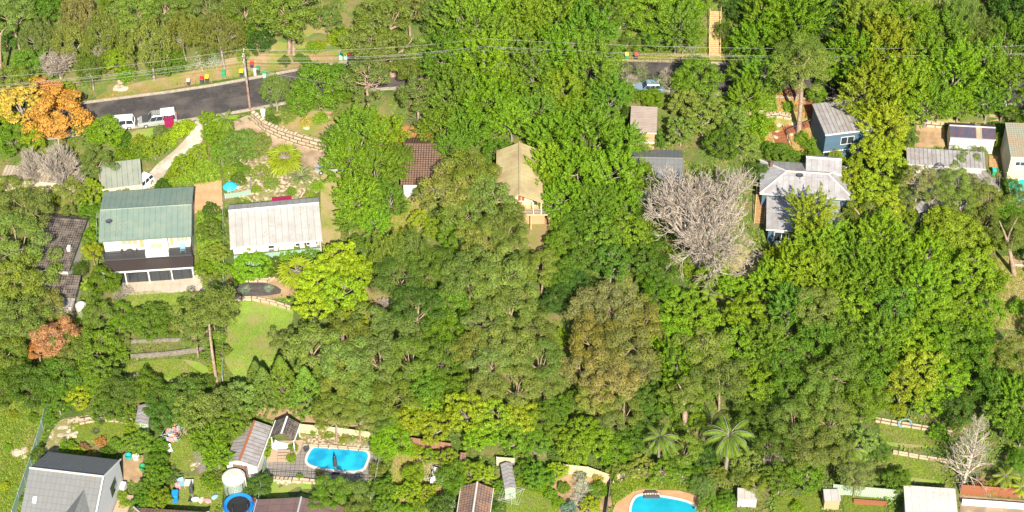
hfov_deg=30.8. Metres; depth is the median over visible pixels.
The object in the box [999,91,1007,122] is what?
power pole
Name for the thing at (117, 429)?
lawn tufts
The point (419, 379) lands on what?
broadleaf tree
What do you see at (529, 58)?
leafy tree
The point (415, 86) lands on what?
gutter strip
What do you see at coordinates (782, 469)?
spreading tree
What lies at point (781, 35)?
leafy tree
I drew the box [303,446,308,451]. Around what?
planter
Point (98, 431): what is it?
lawn
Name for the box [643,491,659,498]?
rock waterfall
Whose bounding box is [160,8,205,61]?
she oak tree
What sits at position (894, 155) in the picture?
spreading tree
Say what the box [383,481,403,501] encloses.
shrub
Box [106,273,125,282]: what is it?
glass door
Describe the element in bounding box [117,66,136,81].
shrub
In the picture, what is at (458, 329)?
broadleaf tree
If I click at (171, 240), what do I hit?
window
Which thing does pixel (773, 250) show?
leafy tree
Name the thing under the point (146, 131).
verge
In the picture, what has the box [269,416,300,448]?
pavilion
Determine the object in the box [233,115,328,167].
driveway
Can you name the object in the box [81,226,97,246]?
broadleaf tree
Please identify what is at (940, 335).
spreading tree
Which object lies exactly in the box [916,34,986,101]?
leafy tree
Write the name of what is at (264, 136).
broadleaf tree
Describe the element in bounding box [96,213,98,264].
fence
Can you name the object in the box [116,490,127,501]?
shrub
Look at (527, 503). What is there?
lawn
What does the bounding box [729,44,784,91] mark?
leafy tree
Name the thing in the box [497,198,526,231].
gum tree
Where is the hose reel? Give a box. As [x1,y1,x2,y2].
[898,419,911,427]
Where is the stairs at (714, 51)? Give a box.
[709,6,721,55]
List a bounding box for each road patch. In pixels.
[144,72,482,110]
[217,77,292,97]
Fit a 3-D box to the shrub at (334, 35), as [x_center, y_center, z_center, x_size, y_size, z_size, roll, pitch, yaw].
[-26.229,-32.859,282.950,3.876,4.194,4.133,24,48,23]
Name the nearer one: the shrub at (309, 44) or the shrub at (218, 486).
the shrub at (218, 486)
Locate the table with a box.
[184,479,193,488]
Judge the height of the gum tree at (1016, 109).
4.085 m
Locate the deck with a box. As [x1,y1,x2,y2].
[267,440,302,462]
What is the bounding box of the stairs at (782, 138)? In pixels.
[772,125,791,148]
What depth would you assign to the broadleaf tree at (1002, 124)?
270.65 m
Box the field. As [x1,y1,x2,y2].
[0,385,44,511]
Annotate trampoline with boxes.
[222,485,254,511]
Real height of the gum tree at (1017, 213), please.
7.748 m
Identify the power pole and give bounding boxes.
[242,48,250,109]
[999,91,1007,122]
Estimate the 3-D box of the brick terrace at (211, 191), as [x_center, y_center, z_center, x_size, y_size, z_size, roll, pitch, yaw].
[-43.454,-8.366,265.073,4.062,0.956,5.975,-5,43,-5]
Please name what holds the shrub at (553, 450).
on the ground at (104, 84)
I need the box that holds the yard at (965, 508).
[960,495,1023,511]
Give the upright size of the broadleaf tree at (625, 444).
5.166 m
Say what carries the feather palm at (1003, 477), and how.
on the ground at (104, 84)
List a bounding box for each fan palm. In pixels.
[264,143,302,178]
[275,255,315,291]
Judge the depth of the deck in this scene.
236.66 m
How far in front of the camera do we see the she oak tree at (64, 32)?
275.55 m
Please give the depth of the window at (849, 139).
267.62 m
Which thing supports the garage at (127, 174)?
on the ground at (104, 84)
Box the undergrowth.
[0,0,1023,511]
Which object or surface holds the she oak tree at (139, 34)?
on the ground at (104, 84)
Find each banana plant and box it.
[79,278,91,290]
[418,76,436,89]
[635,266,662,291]
[699,288,720,305]
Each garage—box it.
[100,159,141,191]
[630,106,656,149]
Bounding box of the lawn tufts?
[69,290,954,511]
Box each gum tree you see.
[0,0,36,49]
[0,27,5,86]
[0,65,29,106]
[0,175,32,207]
[0,185,53,240]
[0,211,51,277]
[0,252,45,318]
[0,286,18,318]
[0,293,53,348]
[0,324,27,368]
[1,33,16,57]
[1,246,64,303]
[25,337,47,364]
[28,288,65,325]
[28,445,44,460]
[29,315,81,364]
[47,331,89,376]
[51,175,84,204]
[59,203,77,215]
[78,144,119,184]
[78,297,119,329]
[80,139,98,155]
[80,241,103,264]
[98,0,157,49]
[107,312,128,334]
[110,301,131,317]
[144,0,190,36]
[168,285,241,382]
[173,319,213,360]
[177,311,203,340]
[181,282,234,331]
[183,293,223,340]
[187,0,229,26]
[198,270,222,289]
[214,305,235,332]
[218,0,267,35]
[248,0,317,60]
[265,4,308,54]
[267,328,302,360]
[281,321,346,377]
[307,490,330,510]
[309,1,343,33]
[311,392,357,441]
[314,475,351,510]
[319,308,372,360]
[319,360,364,409]
[320,331,373,391]
[328,362,383,421]
[329,493,357,511]
[331,478,373,511]
[336,51,391,107]
[337,28,374,57]
[337,399,376,441]
[340,63,373,95]
[342,492,372,511]
[345,302,392,340]
[346,330,401,384]
[348,0,413,62]
[348,23,396,59]
[352,25,421,87]
[359,42,398,84]
[366,371,424,420]
[370,248,431,306]
[371,311,424,355]
[373,403,402,436]
[382,336,442,391]
[383,0,431,43]
[386,280,447,341]
[389,53,428,87]
[396,73,443,129]
[402,247,449,289]
[406,35,450,76]
[412,183,438,210]
[413,0,466,46]
[413,157,483,224]
[431,247,472,290]
[435,194,490,243]
[438,243,498,300]
[443,147,502,211]
[448,325,490,373]
[453,217,511,259]
[459,299,511,342]
[462,172,520,234]
[463,334,521,391]
[464,294,499,328]
[465,367,504,408]
[470,243,529,300]
[476,204,530,259]
[479,284,539,333]
[485,362,542,405]
[487,324,541,383]
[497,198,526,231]
[503,251,540,283]
[507,336,565,389]
[508,310,560,361]
[518,248,559,294]
[527,365,565,402]
[556,346,600,392]
[564,285,621,334]
[568,309,622,369]
[574,381,616,418]
[581,348,646,412]
[592,280,647,331]
[593,313,664,373]
[597,407,628,440]
[601,394,644,431]
[617,34,639,52]
[617,292,667,350]
[620,349,661,390]
[657,374,704,430]
[661,431,703,465]
[671,325,732,375]
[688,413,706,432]
[689,355,750,410]
[696,0,714,17]
[718,0,733,12]
[729,466,749,487]
[739,472,767,499]
[748,162,768,185]
[753,423,795,469]
[766,399,824,450]
[769,46,831,133]
[770,32,839,100]
[772,34,825,101]
[790,427,840,476]
[791,287,839,338]
[797,374,844,428]
[798,394,856,446]
[801,359,821,380]
[806,343,865,397]
[819,430,857,470]
[836,199,880,243]
[839,454,875,496]
[898,130,919,146]
[898,186,924,212]
[899,164,938,220]
[912,176,955,214]
[931,162,972,217]
[939,183,978,220]
[948,144,981,170]
[961,172,995,210]
[962,206,1003,247]
[970,145,988,156]
[972,183,1014,225]
[979,336,1023,386]
[981,217,1023,275]
[1000,105,1020,122]
[1000,211,1023,250]
[1004,175,1022,193]
[1010,186,1023,206]
[1013,117,1023,122]
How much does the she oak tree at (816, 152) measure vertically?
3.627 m
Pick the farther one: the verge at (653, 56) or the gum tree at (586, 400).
the verge at (653, 56)
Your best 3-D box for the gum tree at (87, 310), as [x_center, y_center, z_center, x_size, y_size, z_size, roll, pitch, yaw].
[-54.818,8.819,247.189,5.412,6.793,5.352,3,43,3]
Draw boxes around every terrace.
[194,181,222,212]
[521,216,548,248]
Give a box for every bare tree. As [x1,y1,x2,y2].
[14,145,47,183]
[33,48,77,78]
[34,139,87,192]
[74,161,86,177]
[90,41,112,62]
[112,285,132,299]
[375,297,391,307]
[532,444,546,457]
[622,75,638,86]
[642,162,761,290]
[659,67,674,85]
[749,251,770,265]
[763,452,786,471]
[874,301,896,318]
[942,414,996,492]
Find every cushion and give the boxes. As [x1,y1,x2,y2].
[191,497,198,501]
[203,498,211,503]
[211,494,218,499]
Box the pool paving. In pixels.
[266,443,379,480]
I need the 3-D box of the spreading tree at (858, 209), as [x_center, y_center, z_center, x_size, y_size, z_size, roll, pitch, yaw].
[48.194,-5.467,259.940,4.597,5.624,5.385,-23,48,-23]
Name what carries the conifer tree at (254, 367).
on the ground at (104, 84)
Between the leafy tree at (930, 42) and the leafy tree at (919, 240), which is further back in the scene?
the leafy tree at (930, 42)
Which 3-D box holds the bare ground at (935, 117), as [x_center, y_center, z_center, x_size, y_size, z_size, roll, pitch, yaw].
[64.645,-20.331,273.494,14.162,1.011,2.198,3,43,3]
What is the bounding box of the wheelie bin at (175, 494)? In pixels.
[171,490,178,502]
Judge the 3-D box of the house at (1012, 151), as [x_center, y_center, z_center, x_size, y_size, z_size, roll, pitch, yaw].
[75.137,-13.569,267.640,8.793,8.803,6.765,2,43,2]
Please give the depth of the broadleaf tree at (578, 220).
255.87 m
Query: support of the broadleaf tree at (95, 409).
on the ground at (104, 84)
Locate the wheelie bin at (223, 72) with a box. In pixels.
[221,69,225,76]
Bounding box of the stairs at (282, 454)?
[277,449,289,460]
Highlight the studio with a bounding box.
[810,98,871,156]
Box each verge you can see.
[96,49,354,99]
[131,127,162,137]
[623,52,725,61]
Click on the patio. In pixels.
(177, 285)
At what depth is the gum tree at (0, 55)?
272.86 m
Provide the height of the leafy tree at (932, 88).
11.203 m
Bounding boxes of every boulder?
[11,448,23,456]
[20,446,28,453]
[112,84,119,90]
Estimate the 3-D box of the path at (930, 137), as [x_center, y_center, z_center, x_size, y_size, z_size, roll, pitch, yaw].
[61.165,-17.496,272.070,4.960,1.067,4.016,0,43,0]
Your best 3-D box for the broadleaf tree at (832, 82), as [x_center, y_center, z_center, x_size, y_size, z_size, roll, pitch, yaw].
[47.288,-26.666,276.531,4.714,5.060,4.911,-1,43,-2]
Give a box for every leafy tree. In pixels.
[186,421,229,460]
[198,435,236,472]
[316,125,357,162]
[316,131,377,194]
[322,98,389,153]
[330,172,389,228]
[332,206,362,234]
[351,139,409,195]
[356,205,394,241]
[362,109,413,151]
[364,176,411,222]
[382,140,414,175]
[384,147,415,175]
[411,100,466,145]
[413,22,480,90]
[422,0,502,53]
[423,63,492,122]
[430,128,471,167]
[443,27,513,93]
[444,95,499,150]
[447,119,481,151]
[452,65,524,139]
[454,0,518,30]
[477,7,535,66]
[483,60,539,117]
[488,95,532,141]
[495,0,560,46]
[506,34,567,94]
[514,83,558,127]
[520,0,586,49]
[522,139,574,193]
[523,135,552,154]
[524,105,584,162]
[533,163,562,204]
[535,56,591,113]
[536,21,600,90]
[536,171,590,221]
[543,137,611,208]
[548,0,628,55]
[554,100,625,162]
[557,90,598,127]
[559,31,631,101]
[569,180,623,232]
[579,139,645,205]
[581,0,633,32]
[581,70,630,115]
[599,181,645,227]
[603,116,651,160]
[608,79,635,107]
[617,153,663,195]
[645,0,704,54]
[652,334,710,388]
[678,22,707,51]
[721,72,770,114]
[724,50,759,84]
[727,8,777,59]
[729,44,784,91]
[737,319,794,370]
[738,0,794,37]
[741,251,791,302]
[759,22,812,78]
[759,245,786,270]
[760,0,837,41]
[763,232,824,291]
[767,278,818,331]
[783,185,843,241]
[789,210,845,257]
[790,240,847,298]
[798,217,850,266]
[814,259,870,305]
[822,23,887,88]
[829,0,900,55]
[833,53,909,119]
[834,227,884,275]
[838,247,902,315]
[845,203,915,264]
[848,5,924,73]
[848,95,885,130]
[853,98,912,150]
[856,307,915,365]
[867,50,933,123]
[869,234,927,287]
[882,0,939,38]
[884,25,949,80]
[894,257,950,311]
[895,223,951,272]
[901,68,960,128]
[916,3,974,56]
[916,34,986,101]
[937,86,979,122]
[952,33,1013,96]
[970,80,1011,121]
[981,52,1023,111]
[983,7,1023,62]
[989,370,1023,417]
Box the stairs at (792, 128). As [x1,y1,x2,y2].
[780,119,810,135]
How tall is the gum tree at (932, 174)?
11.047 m
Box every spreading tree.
[0,81,44,125]
[0,105,22,131]
[9,74,41,100]
[10,122,46,151]
[39,383,75,414]
[60,79,75,90]
[62,383,90,411]
[71,118,99,136]
[75,178,108,204]
[75,355,118,391]
[113,346,128,364]
[120,429,152,458]
[129,489,156,508]
[135,475,160,497]
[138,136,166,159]
[141,464,171,488]
[144,486,172,508]
[171,153,196,175]
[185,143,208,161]
[196,110,218,128]
[198,347,216,362]
[201,242,226,261]
[207,409,252,443]
[210,143,230,164]
[214,262,232,277]
[214,344,232,358]
[215,380,254,413]
[230,248,276,282]
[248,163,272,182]
[264,428,274,449]
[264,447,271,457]
[286,284,329,320]
[296,259,341,299]
[310,239,365,280]
[317,271,368,321]
[337,292,371,324]
[338,253,377,287]
[370,494,396,511]
[371,474,396,496]
[388,398,427,436]
[398,479,422,502]
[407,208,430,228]
[407,393,445,425]
[414,484,436,503]
[415,409,456,445]
[420,448,439,464]
[435,448,458,465]
[445,392,495,431]
[455,459,484,483]
[462,419,499,451]
[472,463,497,484]
[474,397,517,435]
[491,423,528,455]
[491,478,504,494]
[496,400,540,438]
[522,458,556,489]
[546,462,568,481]
[549,426,570,442]
[567,414,600,448]
[577,215,625,252]
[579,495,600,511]
[583,425,620,458]
[586,243,633,285]
[602,209,653,248]
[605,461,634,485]
[618,240,659,275]
[627,453,655,479]
[647,459,675,484]
[654,370,704,420]
[661,284,702,318]
[665,87,699,117]
[666,115,701,146]
[669,461,693,487]
[672,297,724,342]
[683,100,725,137]
[702,464,728,487]
[708,321,757,367]
[714,105,749,135]
[717,270,749,299]
[721,289,768,329]
[727,128,760,158]
[731,445,764,474]
[734,361,779,403]
[758,463,797,498]
[786,457,825,495]
[830,290,881,335]
[839,162,871,196]
[842,164,867,195]
[842,197,870,227]
[844,157,863,169]
[844,425,883,456]
[850,135,892,171]
[850,168,899,205]
[862,192,906,229]
[864,134,906,172]
[873,158,916,194]
[877,365,925,407]
[882,317,934,357]
[894,350,949,398]
[901,207,918,224]
[906,384,947,417]
[907,320,960,364]
[924,258,973,299]
[924,359,973,398]
[933,281,989,325]
[945,247,999,292]
[955,317,995,349]
[963,290,1007,325]
[979,397,1023,436]
[985,234,1006,253]
[986,0,1001,4]
[999,412,1023,446]
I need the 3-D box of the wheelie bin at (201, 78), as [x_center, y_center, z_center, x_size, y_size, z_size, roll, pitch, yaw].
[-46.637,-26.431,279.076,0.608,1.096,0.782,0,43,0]
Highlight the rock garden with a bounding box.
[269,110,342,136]
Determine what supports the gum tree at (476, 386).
on the ground at (104, 84)
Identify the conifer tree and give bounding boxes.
[245,360,268,394]
[246,366,284,417]
[263,355,304,411]
[286,366,328,422]
[307,364,332,396]
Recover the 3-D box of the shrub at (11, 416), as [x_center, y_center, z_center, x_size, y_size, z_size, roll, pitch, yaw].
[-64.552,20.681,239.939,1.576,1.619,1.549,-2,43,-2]
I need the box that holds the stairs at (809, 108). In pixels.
[805,99,816,117]
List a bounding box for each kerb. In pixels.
[3,87,1023,143]
[13,56,1020,110]
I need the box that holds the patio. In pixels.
[122,271,220,294]
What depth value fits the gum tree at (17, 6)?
276.56 m
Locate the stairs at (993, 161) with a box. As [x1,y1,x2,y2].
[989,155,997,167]
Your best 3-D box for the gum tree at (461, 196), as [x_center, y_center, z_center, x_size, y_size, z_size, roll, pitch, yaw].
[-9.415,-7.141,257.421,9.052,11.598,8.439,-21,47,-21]
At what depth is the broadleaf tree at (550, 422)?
235.95 m
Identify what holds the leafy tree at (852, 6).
on the ground at (104, 84)
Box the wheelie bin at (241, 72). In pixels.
[239,69,243,76]
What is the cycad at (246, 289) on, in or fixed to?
on the garden bed at (285, 292)
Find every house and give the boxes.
[0,165,81,197]
[21,452,133,511]
[26,213,91,319]
[96,186,194,283]
[132,506,208,511]
[228,196,321,269]
[253,496,344,511]
[400,137,448,196]
[457,482,493,511]
[496,141,555,229]
[631,150,683,200]
[759,155,853,258]
[899,147,999,222]
[903,485,957,511]
[1000,122,1023,181]
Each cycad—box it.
[92,428,98,434]
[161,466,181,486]
[241,284,250,292]
[264,284,273,291]
[287,166,313,186]
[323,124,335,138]
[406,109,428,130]
[771,84,785,94]
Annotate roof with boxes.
[833,484,903,499]
[960,484,1021,497]
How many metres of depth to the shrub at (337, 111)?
273.00 m
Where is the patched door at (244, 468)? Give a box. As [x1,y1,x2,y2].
[233,464,248,477]
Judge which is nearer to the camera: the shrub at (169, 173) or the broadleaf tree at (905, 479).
the broadleaf tree at (905, 479)
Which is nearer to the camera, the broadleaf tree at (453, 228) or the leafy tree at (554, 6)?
the broadleaf tree at (453, 228)
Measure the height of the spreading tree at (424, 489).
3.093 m
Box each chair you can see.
[175,482,180,489]
[176,477,185,486]
[180,244,185,252]
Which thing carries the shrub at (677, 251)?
on the ground at (104, 84)
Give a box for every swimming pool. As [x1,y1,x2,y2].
[305,444,369,472]
[629,493,697,511]
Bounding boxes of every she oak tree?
[17,14,62,54]
[45,190,59,208]
[49,16,90,67]
[58,0,106,46]
[70,262,89,279]
[73,51,107,89]
[82,8,132,55]
[98,0,115,14]
[115,14,177,80]
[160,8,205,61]
[196,10,246,68]
[211,330,226,347]
[258,70,293,110]
[365,228,413,279]
[388,227,436,277]
[563,387,580,409]
[620,105,630,121]
[690,475,716,501]
[714,20,735,42]
[722,37,736,54]
[808,149,822,155]
[828,148,845,162]
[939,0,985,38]
[967,9,1012,63]
[993,132,1001,146]
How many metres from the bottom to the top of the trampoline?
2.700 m
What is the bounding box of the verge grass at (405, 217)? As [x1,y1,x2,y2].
[99,43,1023,511]
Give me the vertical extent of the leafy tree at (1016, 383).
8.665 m
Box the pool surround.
[613,489,705,511]
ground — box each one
[0,0,1023,511]
[24,428,36,454]
[43,415,128,454]
[254,408,373,431]
[256,22,334,50]
[320,173,340,259]
[363,287,391,309]
[381,127,446,146]
[388,195,425,235]
[720,244,756,277]
[749,96,810,152]
[902,112,998,124]
[990,256,1023,330]
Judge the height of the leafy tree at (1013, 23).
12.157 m
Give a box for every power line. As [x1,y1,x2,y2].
[1,49,242,76]
[2,58,242,85]
[3,61,242,88]
[10,57,239,83]
[245,52,468,61]
[247,39,476,49]
[248,47,483,58]
[256,46,481,57]
[488,46,1019,55]
[498,39,998,48]
[499,48,1023,57]
[500,51,989,60]
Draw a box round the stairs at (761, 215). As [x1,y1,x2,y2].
[754,183,765,223]
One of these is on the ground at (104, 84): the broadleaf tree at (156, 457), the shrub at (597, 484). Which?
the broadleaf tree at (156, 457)
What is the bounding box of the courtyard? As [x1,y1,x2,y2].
[122,453,142,482]
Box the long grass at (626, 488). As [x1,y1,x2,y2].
[0,382,714,511]
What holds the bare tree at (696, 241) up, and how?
on the ground at (104, 84)
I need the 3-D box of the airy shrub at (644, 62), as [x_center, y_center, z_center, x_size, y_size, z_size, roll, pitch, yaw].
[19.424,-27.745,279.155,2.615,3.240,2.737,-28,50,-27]
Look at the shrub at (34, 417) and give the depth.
239.14 m
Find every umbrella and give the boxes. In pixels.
[188,484,196,501]
[223,182,236,191]
[332,456,339,473]
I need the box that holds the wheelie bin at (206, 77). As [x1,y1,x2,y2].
[204,75,208,82]
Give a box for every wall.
[79,414,132,424]
[124,337,190,343]
[130,347,204,358]
[233,296,291,310]
[237,270,275,282]
[251,110,328,151]
[272,476,323,484]
[303,444,370,451]
[762,111,790,119]
[853,499,887,505]
[875,417,953,435]
[893,450,953,463]
[922,120,943,127]
[961,499,1023,508]
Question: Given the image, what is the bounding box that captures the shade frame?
[1007,179,1023,202]
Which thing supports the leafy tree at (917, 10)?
on the ground at (104, 84)
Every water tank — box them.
[75,301,87,315]
[222,468,246,495]
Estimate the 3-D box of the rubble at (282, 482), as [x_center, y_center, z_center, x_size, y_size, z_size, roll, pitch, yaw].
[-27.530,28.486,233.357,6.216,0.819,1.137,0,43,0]
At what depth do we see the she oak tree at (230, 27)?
275.31 m
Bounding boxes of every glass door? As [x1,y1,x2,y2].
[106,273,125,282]
[128,272,147,281]
[150,270,169,280]
[172,269,191,279]
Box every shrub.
[0,482,9,490]
[3,443,12,452]
[7,409,17,418]
[28,412,38,422]
[37,412,57,425]
[56,438,76,453]
[68,444,86,455]
[76,442,89,452]
[84,451,95,456]
[93,435,106,446]
[98,445,116,458]
[108,437,122,451]
[111,131,131,148]
[112,145,135,161]
[114,404,136,426]
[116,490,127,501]
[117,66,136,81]
[118,497,131,508]
[123,420,144,437]
[130,133,146,148]
[130,141,150,160]
[149,437,169,455]
[153,124,167,136]
[159,132,177,148]
[160,468,177,484]
[164,166,183,180]
[169,121,189,138]
[178,119,196,132]
[189,51,212,70]
[193,260,213,276]
[199,374,216,390]
[199,472,215,487]
[202,201,222,218]
[205,479,222,492]
[207,55,221,68]
[208,358,224,371]
[215,470,223,482]
[223,165,238,179]
[230,172,247,185]
[231,161,243,170]
[233,277,243,285]
[237,50,249,61]
[238,165,250,176]
[242,483,257,495]
[251,184,261,193]
[260,255,281,277]
[261,175,279,190]
[264,113,281,125]
[277,54,289,67]
[278,110,297,124]
[279,247,297,268]
[284,187,296,195]
[285,454,295,463]
[288,442,298,451]
[292,52,304,62]
[297,243,321,270]
[298,115,312,127]
[300,55,311,65]
[304,41,323,54]
[305,190,315,197]
[308,180,323,191]
[312,110,329,124]
[313,39,326,51]
[315,470,324,476]
[324,431,334,438]
[326,27,349,47]
[330,108,345,121]
[341,433,349,438]
[347,233,366,247]
[368,461,387,478]
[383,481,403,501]
[399,223,418,237]
[409,444,423,459]
[410,498,425,511]
[491,499,500,511]
[494,138,512,149]
[515,477,521,485]
[522,478,535,491]
[534,484,548,495]
[542,231,557,244]
[543,486,557,500]
[547,446,562,462]
[549,327,568,347]
[551,496,565,508]
[557,481,570,493]
[560,500,577,511]
[569,490,586,507]
[573,470,587,483]
[573,477,590,494]
[575,470,586,479]
[587,480,607,501]
[592,470,604,481]
[604,487,612,496]
[617,62,632,75]
[626,86,641,102]
[629,67,649,82]
[632,61,648,73]
[638,88,655,102]
[648,71,664,84]
[649,235,667,249]
[651,130,667,147]
[658,80,676,96]
[666,248,680,262]
[673,415,692,433]
[674,41,689,52]
[678,263,694,277]
[713,499,734,511]
[717,489,737,505]
[746,113,770,135]
[761,140,773,153]
[766,122,777,131]
[782,101,793,112]
[789,500,804,511]
[794,129,808,142]
[799,138,815,152]
[817,477,833,493]
[889,402,906,416]
[894,495,903,501]
[928,421,948,439]
[969,475,986,485]
[973,268,1011,294]
[984,478,999,494]
[1006,296,1023,314]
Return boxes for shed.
[135,404,150,432]
[227,420,271,477]
[459,452,466,468]
[500,462,515,499]
[737,488,757,506]
[822,489,840,509]
[947,122,995,153]
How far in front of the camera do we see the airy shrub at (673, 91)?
274.88 m
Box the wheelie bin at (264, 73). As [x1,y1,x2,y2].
[262,70,266,77]
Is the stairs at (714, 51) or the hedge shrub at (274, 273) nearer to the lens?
the hedge shrub at (274, 273)
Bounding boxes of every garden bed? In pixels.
[225,277,294,298]
[227,153,319,201]
[298,433,375,446]
[546,474,611,511]
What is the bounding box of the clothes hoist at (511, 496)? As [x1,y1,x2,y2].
[499,488,523,505]
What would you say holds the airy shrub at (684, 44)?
on the ground at (104, 84)
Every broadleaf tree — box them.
[0,121,35,157]
[0,339,34,375]
[0,366,31,409]
[7,362,60,411]
[10,42,45,79]
[21,84,93,141]
[24,0,64,23]
[28,354,83,402]
[32,77,65,111]
[68,325,122,371]
[70,365,104,399]
[78,201,99,223]
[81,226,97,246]
[84,264,122,298]
[85,113,125,147]
[89,392,122,425]
[95,367,141,407]
[99,46,128,72]
[114,332,130,350]
[124,303,168,342]
[128,366,166,402]
[142,395,183,434]
[143,379,183,414]
[144,42,184,76]
[146,452,169,471]
[149,308,179,338]
[152,178,171,188]
[161,376,206,418]
[164,49,186,66]
[171,389,223,438]
[176,403,199,433]
[194,386,243,432]
[195,217,224,241]
[200,119,233,152]
[217,130,255,162]
[221,403,251,427]
[223,128,261,157]
[229,14,248,32]
[234,21,259,42]
[236,132,268,157]
[243,26,276,54]
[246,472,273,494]
[252,132,271,155]
[285,86,318,116]
[288,60,350,115]
[321,82,351,107]
[324,61,351,81]
[337,77,363,99]
[369,416,413,458]
[369,436,397,460]
[394,370,445,412]
[394,501,414,511]
[401,462,424,485]
[412,333,466,381]
[420,280,474,329]
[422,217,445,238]
[422,311,468,350]
[425,369,462,407]
[425,491,457,511]
[434,459,466,493]
[436,224,476,255]
[444,370,473,403]
[446,479,466,499]
[481,138,509,163]
[512,457,535,481]
[522,405,558,439]
[523,429,552,457]
[537,284,572,314]
[537,394,574,424]
[541,254,581,288]
[543,222,580,258]
[549,208,576,234]
[555,265,589,293]
[556,432,591,465]
[559,210,598,239]
[565,232,605,275]
[599,432,635,466]
[612,425,648,460]
[616,0,675,37]
[626,379,665,414]
[631,401,665,432]
[635,250,678,284]
[636,22,676,52]
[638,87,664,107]
[641,276,681,310]
[645,311,695,354]
[656,443,689,474]
[669,0,704,25]
[670,71,698,90]
[671,53,725,96]
[680,364,724,407]
[684,463,708,486]
[686,442,721,473]
[693,260,727,289]
[695,495,721,511]
[701,123,740,160]
[723,0,753,23]
[731,397,773,436]
[754,35,789,73]
[755,334,807,384]
[763,366,817,412]
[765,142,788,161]
[780,145,800,162]
[792,308,847,356]
[793,0,853,40]
[806,87,827,103]
[814,61,845,89]
[821,312,886,359]
[840,375,892,423]
[845,345,900,398]
[864,282,917,325]
[869,440,889,460]
[881,467,911,497]
[905,290,962,336]
[914,226,959,269]
[921,204,981,256]
[935,318,984,363]
[936,393,975,429]
[938,218,995,267]
[959,325,1018,380]
[970,353,1023,406]
[982,195,1023,236]
[986,0,1023,35]
[988,121,1004,135]
[988,206,1023,240]
[1003,448,1023,472]
[1014,239,1023,251]
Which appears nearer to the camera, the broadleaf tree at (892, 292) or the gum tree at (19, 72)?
the broadleaf tree at (892, 292)
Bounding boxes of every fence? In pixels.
[11,400,49,511]
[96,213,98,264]
[222,202,224,382]
[224,175,250,198]
[258,456,266,498]
[265,470,378,482]
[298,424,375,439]
[370,445,380,504]
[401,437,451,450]
[496,456,514,466]
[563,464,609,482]
[606,478,611,511]
[613,469,711,482]
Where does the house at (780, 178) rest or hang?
on the ground at (104, 84)
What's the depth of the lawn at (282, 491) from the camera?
232.58 m
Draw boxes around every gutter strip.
[4,86,1023,141]
[16,57,1008,111]
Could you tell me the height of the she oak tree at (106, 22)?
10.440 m
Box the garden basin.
[1014,259,1023,266]
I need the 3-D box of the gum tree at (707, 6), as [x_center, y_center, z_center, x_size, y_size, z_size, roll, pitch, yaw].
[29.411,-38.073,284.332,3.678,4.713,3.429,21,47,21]
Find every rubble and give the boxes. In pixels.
[57,424,80,450]
[227,174,311,199]
[276,481,292,484]
[282,114,338,129]
[758,107,795,150]
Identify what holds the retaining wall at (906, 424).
on the ground at (104, 84)
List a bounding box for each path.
[146,120,207,188]
[226,282,280,295]
[914,125,944,147]
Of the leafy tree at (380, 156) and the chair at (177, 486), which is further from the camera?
the leafy tree at (380, 156)
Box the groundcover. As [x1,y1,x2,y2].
[79,91,777,470]
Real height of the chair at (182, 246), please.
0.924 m
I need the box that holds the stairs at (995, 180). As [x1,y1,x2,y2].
[990,171,999,199]
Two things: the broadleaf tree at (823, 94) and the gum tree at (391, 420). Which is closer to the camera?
the gum tree at (391, 420)
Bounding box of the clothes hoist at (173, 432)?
[160,425,183,439]
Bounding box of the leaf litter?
[38,56,811,357]
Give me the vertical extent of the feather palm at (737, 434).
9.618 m
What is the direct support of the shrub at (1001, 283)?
on the ground at (104, 84)
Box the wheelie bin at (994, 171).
[991,167,996,175]
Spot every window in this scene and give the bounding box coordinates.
[110,477,116,497]
[121,240,137,244]
[138,240,144,247]
[169,238,174,245]
[176,237,188,241]
[517,196,524,200]
[773,232,788,241]
[840,136,854,144]
[1015,161,1023,165]
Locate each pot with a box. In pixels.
[124,453,130,459]
[139,463,144,470]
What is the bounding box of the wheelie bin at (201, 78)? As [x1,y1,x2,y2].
[199,76,203,83]
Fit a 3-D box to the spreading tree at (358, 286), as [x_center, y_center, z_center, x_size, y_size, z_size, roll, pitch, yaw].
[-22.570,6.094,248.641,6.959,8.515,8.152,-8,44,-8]
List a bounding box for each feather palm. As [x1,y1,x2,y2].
[213,109,240,132]
[498,56,526,84]
[643,422,679,469]
[703,412,754,475]
[836,438,867,471]
[992,467,1019,490]
[1012,479,1023,498]
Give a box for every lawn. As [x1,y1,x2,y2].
[71,421,125,441]
[125,293,202,320]
[127,359,209,381]
[160,440,197,470]
[163,476,224,511]
[225,301,293,380]
[256,479,320,498]
[391,453,445,511]
[506,488,558,511]
[636,484,689,490]
[775,494,820,511]
[844,496,882,511]
[879,419,944,447]
[886,454,954,483]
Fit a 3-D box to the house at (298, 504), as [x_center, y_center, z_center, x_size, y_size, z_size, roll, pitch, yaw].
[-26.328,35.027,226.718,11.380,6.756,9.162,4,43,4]
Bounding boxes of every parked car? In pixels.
[103,114,135,129]
[138,107,176,127]
[141,171,154,188]
[315,159,344,174]
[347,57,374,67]
[634,79,664,92]
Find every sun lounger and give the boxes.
[271,444,286,450]
[273,440,288,447]
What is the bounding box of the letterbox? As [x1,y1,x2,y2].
[260,109,265,118]
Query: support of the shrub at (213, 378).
on the ground at (104, 84)
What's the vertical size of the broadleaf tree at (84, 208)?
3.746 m
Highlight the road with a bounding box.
[0,59,1023,140]

